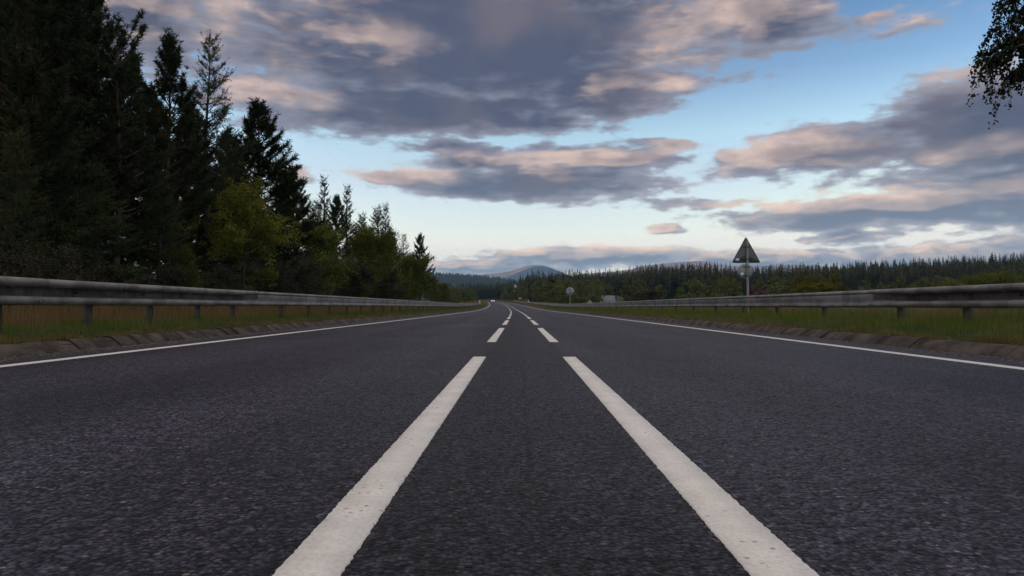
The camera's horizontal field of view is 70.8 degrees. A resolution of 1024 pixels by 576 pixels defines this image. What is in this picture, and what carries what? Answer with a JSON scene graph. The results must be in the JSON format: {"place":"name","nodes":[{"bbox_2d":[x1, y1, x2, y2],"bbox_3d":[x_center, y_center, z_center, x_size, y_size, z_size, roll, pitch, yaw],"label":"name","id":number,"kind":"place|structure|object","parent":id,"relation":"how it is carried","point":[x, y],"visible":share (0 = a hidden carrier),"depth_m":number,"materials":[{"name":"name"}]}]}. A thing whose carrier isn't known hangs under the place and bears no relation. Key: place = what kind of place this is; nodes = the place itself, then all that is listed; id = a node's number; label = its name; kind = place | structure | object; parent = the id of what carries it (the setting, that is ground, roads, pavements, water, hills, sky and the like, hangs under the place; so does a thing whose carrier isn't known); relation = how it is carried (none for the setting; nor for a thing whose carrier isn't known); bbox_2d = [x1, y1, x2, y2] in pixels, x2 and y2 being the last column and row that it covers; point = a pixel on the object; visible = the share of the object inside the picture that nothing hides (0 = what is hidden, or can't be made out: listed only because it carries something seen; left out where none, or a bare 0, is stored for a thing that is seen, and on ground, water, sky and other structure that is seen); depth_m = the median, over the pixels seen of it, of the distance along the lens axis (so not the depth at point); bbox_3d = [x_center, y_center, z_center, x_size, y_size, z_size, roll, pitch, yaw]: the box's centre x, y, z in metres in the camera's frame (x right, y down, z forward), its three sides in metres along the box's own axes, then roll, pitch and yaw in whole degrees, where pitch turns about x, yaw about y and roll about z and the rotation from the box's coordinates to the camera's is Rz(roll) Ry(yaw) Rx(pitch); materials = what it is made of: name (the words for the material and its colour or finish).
{"place":"outdoors","nodes":[
{"label":"outdoors","id":0,"kind":"place"},
{"bbox_2d":[163,274,506,298],"bbox_3d":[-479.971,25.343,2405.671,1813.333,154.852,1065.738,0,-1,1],"label":"forested hill","id":1,"kind":"structure","parent":0,"point":[452,283],"depth_m":2301.45,"materials":[{"name":"green plant"}]},
{"bbox_2d":[401,271,518,298],"bbox_3d":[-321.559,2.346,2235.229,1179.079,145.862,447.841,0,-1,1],"label":"forest","id":2,"kind":"object","parent":1,"relation":"on","point":[468,277],"visible":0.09,"depth_m":2323.91,"materials":[{"name":"green plant"}]},
{"bbox_2d":[470,265,546,278],"bbox_3d":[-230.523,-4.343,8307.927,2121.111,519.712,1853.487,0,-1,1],"label":"moor","id":3,"kind":"structure","parent":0,"point":[504,274],"depth_m":8215.09,"materials":[{"name":"plant"}]},
{"bbox_2d":[0,302,1023,575],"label":"road","id":4,"kind":"structure","parent":0,"point":[498,438],"depth_m":2.46,"materials":[{"name":"grey asphalt"}]},
{"bbox_2d":[0,313,1022,362],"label":"grit","id":5,"kind":"object","parent":4,"relation":"on","point":[109,348],"visible":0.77,"depth_m":9.74,"materials":[{"name":"gravel"}]},
{"bbox_2d":[0,266,1023,348],"bbox_3d":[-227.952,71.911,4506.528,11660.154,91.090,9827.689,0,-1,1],"label":"ground","id":6,"kind":"structure","parent":0,"point":[619,299],"depth_m":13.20,"materials":[{"name":"plant"}]},
{"bbox_2d":[0,125,69,314],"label":"spruce tree","id":7,"kind":"object","parent":6,"relation":"on","point":[7,218],"visible":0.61,"depth_m":15.34,"materials":[{"name":"green plant"}]},
{"bbox_2d":[0,0,83,251],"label":"pine tree","id":8,"kind":"object","parent":6,"relation":"on","point":[2,113],"visible":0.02,"depth_m":23.82,"materials":[{"name":"green plant"}]},
{"bbox_2d":[0,237,89,315],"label":"shrub","id":9,"kind":"object","parent":6,"relation":"on","point":[18,256],"visible":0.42,"depth_m":14.30,"materials":[{"name":"green plant"}]},
{"bbox_2d":[0,0,108,276],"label":"pine tree","id":10,"kind":"object","parent":6,"relation":"on","point":[27,81],"visible":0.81,"depth_m":17.68,"materials":[{"name":"green plant"}]},
{"bbox_2d":[0,0,154,315],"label":"pine tree","id":11,"kind":"object","parent":6,"relation":"on","point":[85,82],"visible":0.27,"depth_m":22.74,"materials":[{"name":"green plant"}]},
{"bbox_2d":[5,101,151,317],"bbox_3d":[-11.616,-1.907,18.921,4.061,5.885,3.609,0,-1,-2],"label":"spruce tree","id":12,"kind":"object","parent":6,"relation":"on","point":[79,234],"visible":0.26,"depth_m":18.52,"materials":[{"name":"green plant"}]},
{"bbox_2d":[7,2,169,313],"bbox_3d":[-17.196,-5.615,29.194,6.632,14.474,5.846,0,-1,7],"label":"pine tree","id":13,"kind":"object","parent":6,"relation":"on","point":[100,18],"visible":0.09,"depth_m":29.41,"materials":[{"name":"green plant"}]},
{"bbox_2d":[41,261,138,314],"bbox_3d":[-10.677,0.131,18.035,2.208,1.616,2.073,1,-2,-35],"label":"shrub","id":14,"kind":"object","parent":6,"relation":"on","point":[109,273],"visible":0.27,"depth_m":18.04,"materials":[{"name":"green plant"}]},
{"bbox_2d":[65,155,160,316],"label":"spruce tree","id":15,"kind":"object","parent":6,"relation":"on","point":[95,243],"visible":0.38,"depth_m":20.53,"materials":[{"name":"green plant"}]},
{"bbox_2d":[83,55,173,272],"bbox_3d":[-18.540,-4.840,34.512,4.317,12.997,4.383,0,-2,11],"label":"pine tree","id":16,"kind":"object","parent":6,"relation":"on","point":[138,107],"visible":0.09,"depth_m":34.42,"materials":[{"name":"green plant"}]},
{"bbox_2d":[77,6,198,272],"bbox_3d":[-12.708,-4.123,24.188,3.617,10.860,3.561,1,-2,-34],"label":"pine tree","id":17,"kind":"object","parent":6,"relation":"on","point":[122,40],"visible":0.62,"depth_m":23.58,"materials":[{"name":"green plant"}]},
{"bbox_2d":[100,80,190,284],"bbox_3d":[-21.516,-5.207,42.607,5.803,14.369,6.584,-1,-2,44],"label":"pine tree","id":18,"kind":"object","parent":6,"relation":"on","point":[144,96],"visible":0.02,"depth_m":42.10,"materials":[{"name":"green plant"}]},
{"bbox_2d":[119,262,205,314],"bbox_3d":[-10.767,0.122,21.562,2.376,1.852,2.530,0,-2,13],"label":"shrub","id":19,"kind":"object","parent":6,"relation":"on","point":[174,277],"visible":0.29,"depth_m":21.81,"materials":[{"name":"green plant"}]},
{"bbox_2d":[120,167,217,309],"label":"spruce tree","id":20,"kind":"object","parent":6,"relation":"on","point":[159,257],"visible":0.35,"depth_m":25.17,"materials":[{"name":"green plant"}]},
{"bbox_2d":[122,26,229,283],"bbox_3d":[-13.490,-4.496,28.840,3.973,11.962,4.034,0,-1,-4],"label":"pine tree","id":21,"kind":"object","parent":6,"relation":"on","point":[158,115],"visible":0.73,"depth_m":28.61,"materials":[{"name":"green plant"}]},
{"bbox_2d":[151,105,223,288],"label":"pine tree","id":22,"kind":"object","parent":6,"relation":"on","point":[172,160],"visible":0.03,"depth_m":40.41,"materials":[{"name":"green plant"}]},
{"bbox_2d":[169,243,210,311],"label":"broadleaf tree","id":23,"kind":"object","parent":6,"relation":"on","point":[190,264],"visible":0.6,"depth_m":25.21,"materials":[{"name":"green plant"}]},
{"bbox_2d":[154,26,285,307],"bbox_3d":[-14.684,-5.613,36.197,6.553,14.591,5.945,-1,-2,35],"label":"spruce tree","id":24,"kind":"object","parent":6,"relation":"on","point":[219,115],"visible":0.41,"depth_m":35.72,"materials":[{"name":"green plant"}]},
{"bbox_2d":[194,262,257,311],"bbox_3d":[-11.377,0.105,28.122,2.946,2.295,3.136,1,-2,-39],"label":"shrub","id":25,"kind":"object","parent":6,"relation":"on","point":[224,276],"visible":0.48,"depth_m":27.80,"materials":[{"name":"green plant"}]},
{"bbox_2d":[209,123,244,266],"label":"pine tree","id":26,"kind":"object","parent":6,"relation":"on","point":[229,132],"visible":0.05,"depth_m":48.46,"materials":[{"name":"green plant"}]},
{"bbox_2d":[174,176,301,310],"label":"broadleaf tree","id":27,"kind":"object","parent":6,"relation":"on","point":[245,202],"visible":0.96,"depth_m":29.81,"materials":[{"name":"green plant"}]},
{"bbox_2d":[0,276,481,331],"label":"crash barrier","id":28,"kind":"object","parent":6,"relation":"on","point":[87,295],"visible":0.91,"depth_m":12.24,"materials":[{"name":"metal"}]},
{"bbox_2d":[0,303,486,357],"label":"kerb","id":29,"kind":"structure","parent":6,"relation":"on","point":[9,350],"depth_m":10.81,"materials":[{"name":"concrete"}]},
{"bbox_2d":[227,260,283,310],"bbox_3d":[-12.444,0.067,34.477,3.563,2.776,3.793,1,-2,-41],"label":"shrub","id":30,"kind":"object","parent":6,"relation":"on","point":[249,269],"visible":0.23,"depth_m":33.46,"materials":[{"name":"green plant"}]},
{"bbox_2d":[193,97,325,291],"bbox_3d":[-14.909,-4.670,42.031,7.927,13.107,6.987,1,-2,-35],"label":"pine tree","id":31,"kind":"object","parent":6,"relation":"on","point":[258,119],"visible":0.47,"depth_m":41.53,"materials":[{"name":"green plant"}]},
{"bbox_2d":[250,156,294,255],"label":"spruce tree","id":32,"kind":"object","parent":6,"relation":"on","point":[264,196],"visible":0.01,"depth_m":59.92,"materials":[{"name":"green plant"}]},
{"bbox_2d":[241,257,310,308],"bbox_3d":[-10.950,-0.004,33.416,3.407,2.876,3.627,1,-2,-39],"label":"shrub","id":33,"kind":"object","parent":6,"relation":"on","point":[279,281],"visible":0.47,"depth_m":32.71,"materials":[{"name":"green plant"}]},
{"bbox_2d":[267,167,321,291],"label":"pine tree","id":34,"kind":"object","parent":6,"relation":"on","point":[305,210],"visible":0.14,"depth_m":57.98,"materials":[{"name":"green plant"}]},
{"bbox_2d":[279,253,338,306],"bbox_3d":[-11.387,-0.128,39.200,4.168,3.519,4.438,1,-2,-37],"label":"shrub","id":35,"kind":"object","parent":6,"relation":"on","point":[306,268],"visible":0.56,"depth_m":38.33,"materials":[{"name":"green plant"}]},
{"bbox_2d":[300,198,322,260],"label":"spruce tree","id":36,"kind":"object","parent":6,"relation":"on","point":[315,210],"visible":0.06,"depth_m":75.59,"materials":[{"name":"green plant"}]},
{"bbox_2d":[302,173,343,288],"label":"spruce tree","id":37,"kind":"object","parent":6,"relation":"on","point":[326,207],"visible":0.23,"depth_m":58.10,"materials":[{"name":"green plant"}]},
{"bbox_2d":[294,213,358,295],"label":"broadleaf tree","id":38,"kind":"object","parent":6,"relation":"on","point":[324,238],"visible":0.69,"depth_m":45.98,"materials":[{"name":"green plant"}]},
{"bbox_2d":[326,194,356,272],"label":"pine tree","id":39,"kind":"object","parent":6,"relation":"on","point":[337,210],"visible":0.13,"depth_m":75.98,"materials":[{"name":"green plant"}]},
{"bbox_2d":[336,184,357,260],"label":"spruce tree","id":40,"kind":"object","parent":6,"relation":"on","point":[347,192],"visible":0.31,"depth_m":61.61,"materials":[{"name":"green plant"}]},
{"bbox_2d":[312,261,384,309],"bbox_3d":[-11.344,0.017,47.636,5.058,3.702,4.750,1,-2,-34],"label":"shrub","id":41,"kind":"object","parent":6,"relation":"on","point":[362,275],"visible":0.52,"depth_m":47.44,"materials":[{"name":"green plant"}]},
{"bbox_2d":[338,279,372,308],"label":"shrub","id":42,"kind":"object","parent":6,"relation":"on","point":[355,291],"visible":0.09,"depth_m":48.85,"materials":[{"name":"green plant"}]},
{"bbox_2d":[352,212,367,263],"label":"spruce tree","id":43,"kind":"object","parent":6,"relation":"on","point":[361,222],"visible":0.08,"depth_m":94.11,"materials":[{"name":"green plant"}]},
{"bbox_2d":[334,224,403,307],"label":"broadleaf tree","id":44,"kind":"object","parent":6,"relation":"on","point":[368,245],"visible":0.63,"depth_m":58.20,"materials":[{"name":"green plant"}]},
{"bbox_2d":[355,204,391,294],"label":"spruce tree","id":45,"kind":"object","parent":6,"relation":"on","point":[377,220],"visible":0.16,"depth_m":78.11,"materials":[{"name":"green plant"}]},
{"bbox_2d":[363,269,412,306],"bbox_3d":[-10.776,0.181,58.575,5.098,3.973,5.428,0,-1,2],"label":"shrub","id":46,"kind":"object","parent":6,"relation":"on","point":[386,293],"visible":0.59,"depth_m":58.21,"materials":[{"name":"green plant"}]},
{"bbox_2d":[374,232,408,297],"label":"broadleaf tree","id":47,"kind":"object","parent":6,"relation":"on","point":[399,275],"visible":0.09,"depth_m":70.62,"materials":[{"name":"green plant"}]},
{"bbox_2d":[380,201,407,299],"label":"spruce tree","id":48,"kind":"object","parent":6,"relation":"on","point":[385,210],"visible":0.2,"depth_m":77.94,"materials":[{"name":"green plant"}]},
{"bbox_2d":[395,234,422,300],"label":"spruce tree","id":49,"kind":"object","parent":6,"relation":"on","point":[402,249],"visible":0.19,"depth_m":104.61,"materials":[{"name":"green plant"}]},
{"bbox_2d":[394,252,434,300],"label":"broadleaf tree","id":50,"kind":"object","parent":6,"relation":"on","point":[409,262],"visible":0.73,"depth_m":81.64,"materials":[{"name":"green plant"}]},
{"bbox_2d":[412,233,435,300],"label":"pine tree","id":51,"kind":"object","parent":6,"relation":"on","point":[419,239],"visible":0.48,"depth_m":109.29,"materials":[{"name":"green plant"}]},
{"bbox_2d":[421,273,443,301],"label":"broadleaf tree","id":52,"kind":"object","parent":6,"relation":"on","point":[438,293],"visible":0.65,"depth_m":122.26,"materials":[{"name":"green plant"}]},
{"bbox_2d":[431,283,452,302],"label":"broadleaf tree","id":53,"kind":"object","parent":6,"relation":"on","point":[443,287],"visible":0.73,"depth_m":156.27,"materials":[{"name":"green plant"}]},
{"bbox_2d":[503,283,514,300],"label":"broadleaf tree","id":54,"kind":"object","parent":6,"relation":"on","point":[509,287],"visible":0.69,"depth_m":415.65,"materials":[{"name":"green plant"}]},
{"bbox_2d":[0,303,1023,345],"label":"grass","id":55,"kind":"structure","parent":6,"relation":"on","point":[922,321],"depth_m":12.78,"materials":[{"name":"green plant"}]},
{"bbox_2d":[517,286,527,299],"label":"broadleaf tree","id":56,"kind":"object","parent":6,"relation":"on","point":[523,291],"visible":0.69,"depth_m":377.24,"materials":[{"name":"green plant"}]},
{"bbox_2d":[526,275,532,301],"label":"conifer tree","id":57,"kind":"object","parent":6,"relation":"on","point":[529,289],"visible":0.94,"depth_m":329.71,"materials":[{"name":"green plant"}]},
{"bbox_2d":[529,279,549,302],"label":"broadleaf tree","id":58,"kind":"object","parent":6,"relation":"on","point":[539,298],"visible":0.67,"depth_m":303.51,"materials":[{"name":"green plant"}]},
{"bbox_2d":[538,276,559,303],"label":"broadleaf tree","id":59,"kind":"object","parent":6,"relation":"on","point":[547,286],"visible":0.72,"depth_m":273.40,"materials":[{"name":"green plant"}]},
{"bbox_2d":[548,288,560,302],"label":"broadleaf tree","id":60,"kind":"object","parent":6,"relation":"on","point":[552,293],"visible":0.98,"depth_m":262.05,"materials":[{"name":"green plant"}]},
{"bbox_2d":[558,279,576,303],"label":"broadleaf tree","id":61,"kind":"object","parent":6,"relation":"on","point":[566,298],"visible":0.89,"depth_m":187.81,"materials":[{"name":"green plant"}]},
{"bbox_2d":[573,280,588,297],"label":"broadleaf tree","id":62,"kind":"object","parent":6,"relation":"on","point":[578,287],"visible":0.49,"depth_m":304.70,"materials":[{"name":"green plant"}]},
{"bbox_2d":[580,280,597,301],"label":"broadleaf tree","id":63,"kind":"object","parent":6,"relation":"on","point":[588,288],"visible":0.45,"depth_m":336.23,"materials":[{"name":"green plant"}]},
{"bbox_2d":[587,279,605,302],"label":"broadleaf tree","id":64,"kind":"object","parent":6,"relation":"on","point":[598,298],"visible":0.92,"depth_m":295.23,"materials":[{"name":"green plant"}]},
{"bbox_2d":[598,282,616,298],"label":"broadleaf tree","id":65,"kind":"object","parent":6,"relation":"on","point":[608,288],"visible":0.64,"depth_m":315.38,"materials":[{"name":"green plant"}]},
{"bbox_2d":[599,295,615,302],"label":"cottage","id":66,"kind":"structure","parent":6,"relation":"on","point":[610,298],"depth_m":303.26,"materials":[{"name":"stone"}]},
{"bbox_2d":[616,277,638,301],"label":"broadleaf tree","id":67,"kind":"object","parent":6,"relation":"on","point":[629,283],"visible":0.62,"depth_m":270.71,"materials":[{"name":"green plant"}]},
{"bbox_2d":[627,279,650,300],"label":"broadleaf tree","id":68,"kind":"object","parent":6,"relation":"on","point":[635,290],"visible":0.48,"depth_m":227.66,"materials":[{"name":"green plant"}]},
{"bbox_2d":[624,289,663,300],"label":"shrub","id":69,"kind":"object","parent":6,"relation":"on","point":[651,293],"visible":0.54,"depth_m":148.55,"materials":[{"name":"green plant"}]},
{"bbox_2d":[655,284,667,299],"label":"broadleaf tree","id":70,"kind":"object","parent":6,"relation":"on","point":[659,288],"visible":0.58,"depth_m":222.32,"materials":[{"name":"green plant"}]},
{"bbox_2d":[664,271,671,297],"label":"conifer tree","id":71,"kind":"object","parent":6,"relation":"on","point":[668,287],"visible":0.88,"depth_m":375.43,"materials":[{"name":"green plant"}]},
{"bbox_2d":[670,273,678,298],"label":"conifer tree","id":72,"kind":"object","parent":6,"relation":"on","point":[676,283],"visible":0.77,"depth_m":379.95,"materials":[{"name":"green plant"}]},
{"bbox_2d":[674,287,687,298],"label":"broadleaf tree","id":73,"kind":"object","parent":6,"relation":"on","point":[679,294],"visible":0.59,"depth_m":218.79,"materials":[{"name":"green plant"}]},
{"bbox_2d":[680,278,708,307],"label":"broadleaf tree","id":74,"kind":"object","parent":6,"relation":"on","point":[694,285],"visible":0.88,"depth_m":194.92,"materials":[{"name":"green plant"}]},
{"bbox_2d":[693,278,722,297],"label":"broadleaf tree","id":75,"kind":"object","parent":6,"relation":"on","point":[707,282],"visible":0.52,"depth_m":224.62,"materials":[{"name":"green plant"}]},
{"bbox_2d":[423,252,1023,298],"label":"forest","id":76,"kind":"object","parent":6,"relation":"on","point":[615,281],"visible":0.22,"depth_m":422.97,"materials":[{"name":"green plant"}]},
{"bbox_2d":[711,276,744,296],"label":"broadleaf tree","id":77,"kind":"object","parent":6,"relation":"on","point":[729,286],"visible":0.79,"depth_m":186.18,"materials":[{"name":"green plant"}]},
{"bbox_2d":[726,281,743,295],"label":"broadleaf tree","id":78,"kind":"object","parent":6,"relation":"on","point":[736,291],"visible":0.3,"depth_m":197.05,"materials":[{"name":"green plant"}]},
{"bbox_2d":[732,238,759,313],"bbox_3d":[7.672,-0.171,23.534,0.905,2.959,0.103,0,-1,1],"label":"warning sign","id":79,"kind":"object","parent":6,"relation":"on","point":[746,254],"visible":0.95,"depth_m":23.59,"materials":[{"name":"grey metal"}]},
{"bbox_2d":[749,282,755,311],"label":"fireweed","id":80,"kind":"object","parent":6,"relation":"on","point":[751,292],"visible":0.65,"depth_m":26.36,"materials":[{"name":"purple plant"}]},
{"bbox_2d":[753,278,765,294],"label":"broadleaf tree","id":81,"kind":"object","parent":6,"relation":"on","point":[757,283],"visible":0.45,"depth_m":191.70,"materials":[{"name":"green plant"}]},
{"bbox_2d":[514,303,1023,359],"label":"kerb","id":82,"kind":"structure","parent":6,"relation":"on","point":[999,350],"depth_m":10.38,"materials":[{"name":"concrete"}]},
{"bbox_2d":[516,283,1023,324],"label":"crash barrier","id":83,"kind":"object","parent":6,"relation":"on","point":[1007,295],"visible":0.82,"depth_m":13.76,"materials":[{"name":"metal"}]},
{"bbox_2d":[764,276,783,294],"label":"broadleaf tree","id":84,"kind":"object","parent":6,"relation":"on","point":[776,281],"visible":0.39,"depth_m":235.74,"materials":[{"name":"green plant"}]},
{"bbox_2d":[775,280,794,293],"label":"broadleaf tree","id":85,"kind":"object","parent":6,"relation":"on","point":[785,288],"visible":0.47,"depth_m":213.59,"materials":[{"name":"green plant"}]},
{"bbox_2d":[791,280,838,308],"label":"shrub","id":86,"kind":"object","parent":6,"relation":"on","point":[815,287],"visible":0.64,"depth_m":63.60,"materials":[{"name":"green plant"}]},
{"bbox_2d":[787,271,853,308],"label":"shrub","id":87,"kind":"object","parent":6,"relation":"on","point":[814,278],"visible":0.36,"depth_m":69.38,"materials":[{"name":"green plant"}]},
{"bbox_2d":[857,263,866,288],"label":"conifer tree","id":88,"kind":"object","parent":6,"relation":"on","point":[863,277],"visible":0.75,"depth_m":373.53,"materials":[{"name":"green plant"}]},
{"bbox_2d":[856,280,873,290],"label":"broadleaf tree","id":89,"kind":"object","parent":6,"relation":"on","point":[866,284],"visible":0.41,"depth_m":273.71,"materials":[{"name":"green plant"}]},
{"bbox_2d":[870,267,877,289],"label":"conifer tree","id":90,"kind":"object","parent":6,"relation":"on","point":[873,283],"visible":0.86,"depth_m":369.41,"materials":[{"name":"green plant"}]},
{"bbox_2d":[885,275,911,288],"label":"broadleaf tree","id":91,"kind":"object","parent":6,"relation":"on","point":[900,279],"visible":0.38,"depth_m":201.78,"materials":[{"name":"green plant"}]},
{"bbox_2d":[912,262,918,283],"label":"conifer tree","id":92,"kind":"object","parent":6,"relation":"on","point":[915,276],"visible":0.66,"depth_m":353.75,"materials":[{"name":"green plant"}]},
{"bbox_2d":[912,277,934,287],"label":"broadleaf tree","id":93,"kind":"object","parent":6,"relation":"on","point":[921,281],"visible":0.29,"depth_m":197.05,"materials":[{"name":"green plant"}]},
{"bbox_2d":[926,279,988,308],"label":"shrub","id":94,"kind":"object","parent":6,"relation":"on","point":[955,283],"visible":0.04,"depth_m":75.75,"materials":[{"name":"green plant"}]},
{"bbox_2d":[958,269,1022,309],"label":"shrub","id":95,"kind":"object","parent":6,"relation":"on","point":[968,281],"visible":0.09,"depth_m":62.13,"materials":[{"name":"green plant"}]},
{"bbox_2d":[966,0,1023,128],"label":"birch tree","id":96,"kind":"object","parent":6,"relation":"on","point":[1010,44],"visible":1,"depth_m":10.40,"materials":[{"name":"green plant"}]},
{"bbox_2d":[977,268,1023,310],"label":"shrub","id":97,"kind":"object","parent":6,"relation":"on","point":[994,277],"visible":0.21,"depth_m":58.30,"materials":[{"name":"green plant"}]},
{"bbox_2d":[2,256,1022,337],"bbox_3d":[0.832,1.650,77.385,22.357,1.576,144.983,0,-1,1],"label":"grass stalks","id":98,"kind":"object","parent":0,"point":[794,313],"depth_m":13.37,"materials":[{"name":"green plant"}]},
{"bbox_2d":[506,266,565,281],"bbox_3d":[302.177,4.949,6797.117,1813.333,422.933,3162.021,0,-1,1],"label":"mountain","id":99,"kind":"structure","parent":0,"point":[524,274],"depth_m":6583.49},
{"bbox_2d":[100,0,1023,275],"label":"sky","id":100,"kind":"structure","parent":0,"point":[509,135],"materials":[{"name":"blue"}]},
{"bbox_2d":[580,261,846,276],"bbox_3d":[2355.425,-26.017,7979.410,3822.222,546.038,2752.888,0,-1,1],"label":"moor","id":101,"kind":"structure","parent":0,"point":[678,264],"depth_m":7839.57,"materials":[{"name":"green plant"}]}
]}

